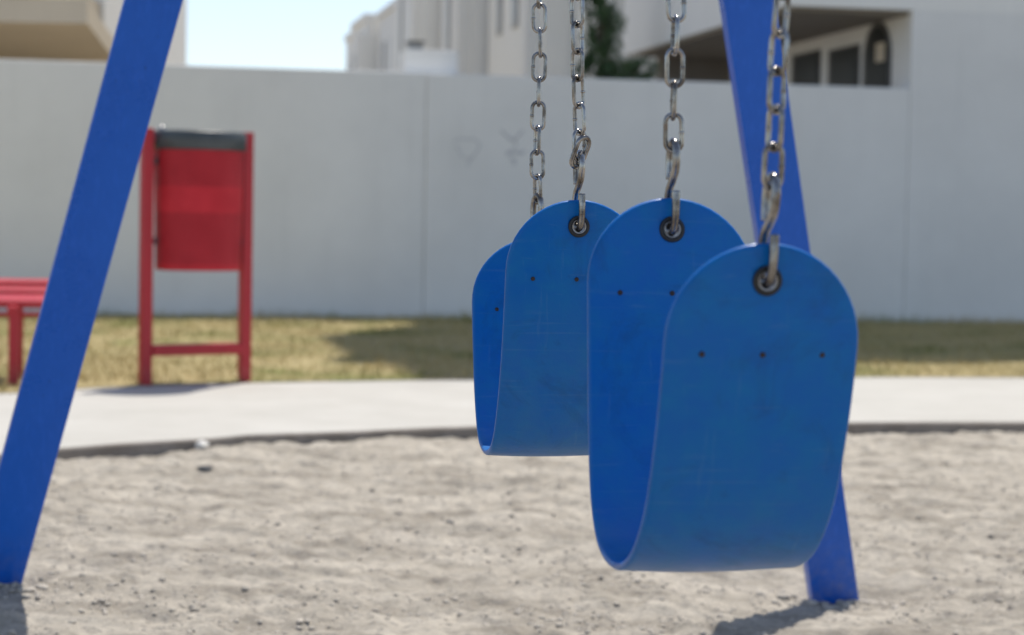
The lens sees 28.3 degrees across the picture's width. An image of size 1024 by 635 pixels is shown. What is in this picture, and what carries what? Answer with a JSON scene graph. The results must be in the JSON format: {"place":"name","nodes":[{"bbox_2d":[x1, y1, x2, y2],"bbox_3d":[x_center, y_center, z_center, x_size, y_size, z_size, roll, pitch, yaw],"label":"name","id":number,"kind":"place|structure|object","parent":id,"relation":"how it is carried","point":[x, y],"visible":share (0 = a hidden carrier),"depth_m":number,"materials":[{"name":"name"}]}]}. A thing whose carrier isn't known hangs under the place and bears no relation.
{"place":"outdoors","nodes":[
{"label":"outdoors","id":0,"kind":"place"},
{"bbox_2d":[0,0,186,64],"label":"balcony house","id":1,"kind":"structure","parent":0,"point":[64,30],"depth_m":18.63,"materials":[{"name":"beige paint"}]},
{"bbox_2d":[186,0,392,69],"label":"sky","id":2,"kind":"structure","parent":0,"point":[294,34],"materials":[{"name":"white"}]},
{"bbox_2d":[344,31,352,69],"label":"terraced house","id":3,"kind":"structure","parent":0,"point":[348,38],"depth_m":43.42,"materials":[{"name":"beige paint"}]},
{"bbox_2d":[350,13,378,70],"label":"terraced house","id":4,"kind":"structure","parent":0,"point":[364,27],"depth_m":39.18,"materials":[{"name":"beige paint"}]},
{"bbox_2d":[353,53,354,69],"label":"window","id":5,"kind":"structure","parent":4,"relation":"in","point":[354,53],"depth_m":40.91,"materials":[{"name":"grey glass"}]},
{"bbox_2d":[377,0,395,71],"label":"terraced house","id":6,"kind":"structure","parent":0,"point":[386,15],"depth_m":37.72,"materials":[{"name":"grey paint"}]},
{"bbox_2d":[382,41,385,70],"bbox_3d":[-2.402,-4.628,38.159,0.055,1.083,0.304,0,3,-11],"label":"window","id":7,"kind":"structure","parent":6,"relation":"in","point":[383,43],"depth_m":38.04,"materials":[{"name":"grey glass"}]},
{"bbox_2d":[389,37,390,71],"bbox_3d":[-2.195,-4.572,37.080,0.055,1.083,0.380,0,3,-11],"label":"window","id":8,"kind":"structure","parent":6,"relation":"in","point":[390,37],"depth_m":37.15,"materials":[{"name":"grey glass"}]},
{"bbox_2d":[395,0,441,71],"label":"terraced house","id":9,"kind":"structure","parent":0,"point":[418,20],"depth_m":31.94,"materials":[{"name":"grey paint"}]},
{"bbox_2d":[398,0,402,71],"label":"window","id":10,"kind":"structure","parent":9,"relation":"in","point":[401,1],"depth_m":34.25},
{"bbox_2d":[406,0,407,48],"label":"window","id":11,"kind":"structure","parent":9,"relation":"in","point":[407,0],"depth_m":33.39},
{"bbox_2d":[441,0,442,50],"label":"window","id":12,"kind":"structure","parent":9,"relation":"attached to","point":[442,27],"depth_m":31.59,"materials":[{"name":"grey glass"}]},
{"bbox_2d":[443,0,488,74],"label":"terraced house","id":13,"kind":"structure","parent":0,"point":[465,29],"depth_m":26.33,"materials":[{"name":"grey paint"}]},
{"bbox_2d":[446,0,450,50],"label":"window","id":14,"kind":"structure","parent":13,"relation":"in","point":[448,9],"depth_m":27.97,"materials":[{"name":"grey glass"}]},
{"bbox_2d":[0,430,1023,634],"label":"sand","id":15,"kind":"structure","parent":0,"point":[993,449],"depth_m":4.61,"materials":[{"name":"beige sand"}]},
{"bbox_2d":[195,440,209,448],"bbox_3d":[-0.987,0.408,6.470,0.050,0.038,0.050,1,3,0],"label":"stone","id":16,"kind":"object","parent":15,"relation":"on","point":[201,444],"visible":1,"depth_m":6.46,"materials":[{"name":"white stone"}]},
{"bbox_2d":[196,465,212,470],"bbox_3d":[-0.904,0.445,5.978,0.048,0.019,0.024,1,3,0],"label":"stone","id":17,"kind":"object","parent":15,"relation":"on","point":[203,468],"visible":1,"depth_m":5.97,"materials":[{"name":"grey stone"}]},
{"bbox_2d":[0,0,858,604],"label":"swing stand","id":18,"kind":"object","parent":15,"relation":"on","point":[104,176],"depth_m":3.85,"materials":[{"name":"blue paint"}]},
{"bbox_2d":[472,0,619,455],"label":"swing","id":19,"kind":"object","parent":18,"relation":"hanging from","point":[529,316],"visible":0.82,"depth_m":2.28,"materials":[{"name":"blue plastic"}]},
{"bbox_2d":[587,0,857,571],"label":"swing","id":20,"kind":"object","parent":18,"relation":"hanging from","point":[721,365],"visible":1,"depth_m":1.65,"materials":[{"name":"blue plastic"}]},
{"bbox_2d":[0,377,1023,453],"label":"path","id":21,"kind":"structure","parent":0,"point":[109,415],"depth_m":7.75,"materials":[{"name":"concrete"}]},
{"bbox_2d":[0,308,1023,392],"bbox_3d":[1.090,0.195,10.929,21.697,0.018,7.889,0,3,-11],"label":"lawn","id":22,"kind":"structure","parent":0,"point":[306,361],"depth_m":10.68,"materials":[{"name":"green plant"}]},
{"bbox_2d":[0,278,47,392],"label":"bench","id":23,"kind":"object","parent":22,"relation":"on","point":[17,296],"visible":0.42,"depth_m":8.34,"materials":[{"name":"red paint"}]},
{"bbox_2d":[138,125,253,385],"bbox_3d":[-1.323,-0.235,8.557,0.390,1.129,0.392,2,3,11],"label":"litter bin","id":24,"kind":"object","parent":22,"relation":"on","point":[196,190],"visible":0.97,"depth_m":8.41,"materials":[{"name":"red metal"}]},
{"bbox_2d":[0,376,1023,393],"bbox_3d":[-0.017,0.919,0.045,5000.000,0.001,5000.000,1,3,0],"label":"ground","id":25,"kind":"structure","parent":0,"point":[446,379],"depth_m":11.36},
{"bbox_2d":[0,49,909,321],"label":"garden wall","id":26,"kind":"structure","parent":25,"relation":"on","point":[407,189],"depth_m":14.30,"materials":[{"name":"grey paint"}]},
{"bbox_2d":[405,40,425,49],"bbox_3d":[-0.692,-1.940,14.533,0.126,0.067,0.160,0,3,-11],"label":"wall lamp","id":27,"kind":"object","parent":26,"relation":"on","point":[415,44],"visible":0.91,"depth_m":14.47,"materials":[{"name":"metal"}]},
{"bbox_2d":[0,422,1023,459],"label":"kerb","id":28,"kind":"structure","parent":25,"relation":"on","point":[137,449],"depth_m":6.80,"materials":[{"name":"concrete"}]},
{"bbox_2d":[575,0,656,79],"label":"tree","id":29,"kind":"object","parent":25,"relation":"on","point":[620,4],"depth_m":20.89,"materials":[{"name":"green plant"}]},
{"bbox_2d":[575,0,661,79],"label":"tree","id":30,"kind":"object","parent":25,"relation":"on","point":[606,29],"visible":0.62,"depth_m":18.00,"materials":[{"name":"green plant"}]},
{"bbox_2d":[623,0,1023,322],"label":"house","id":31,"kind":"structure","parent":25,"relation":"on","point":[956,67],"depth_m":15.08,"materials":[{"name":"grey paint"}]},
{"bbox_2d":[791,49,820,85],"bbox_3d":[2.490,-2.060,17.209,0.048,0.361,0.700,0,3,-11],"label":"window","id":32,"kind":"structure","parent":31,"relation":"in","point":[805,67],"depth_m":17.13,"materials":[{"name":"glass"}]},
{"bbox_2d":[827,44,859,86],"bbox_3d":[2.662,-1.973,16.310,0.048,0.386,0.688,0,3,-11],"label":"window","id":33,"kind":"structure","parent":31,"relation":"in","point":[843,62],"depth_m":16.23,"materials":[{"name":"glass"}]},
{"bbox_2d":[862,22,891,87],"bbox_3d":[2.798,-1.983,15.583,0.056,0.560,0.556,0,3,-11],"label":"window","id":34,"kind":"structure","parent":31,"relation":"in","point":[877,54],"depth_m":15.52,"materials":[{"name":"glass"}]},
{"bbox_2d":[488,0,576,77],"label":"terraced house","id":35,"kind":"structure","parent":0,"point":[513,43],"depth_m":22.94,"materials":[{"name":"beige paint"}]},
{"bbox_2d":[496,0,502,35],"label":"window","id":36,"kind":"structure","parent":35,"relation":"in","point":[499,21],"depth_m":25.25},
{"bbox_2d":[511,0,518,28],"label":"window","id":37,"kind":"structure","parent":35,"relation":"in","point":[515,3],"depth_m":24.26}
]}

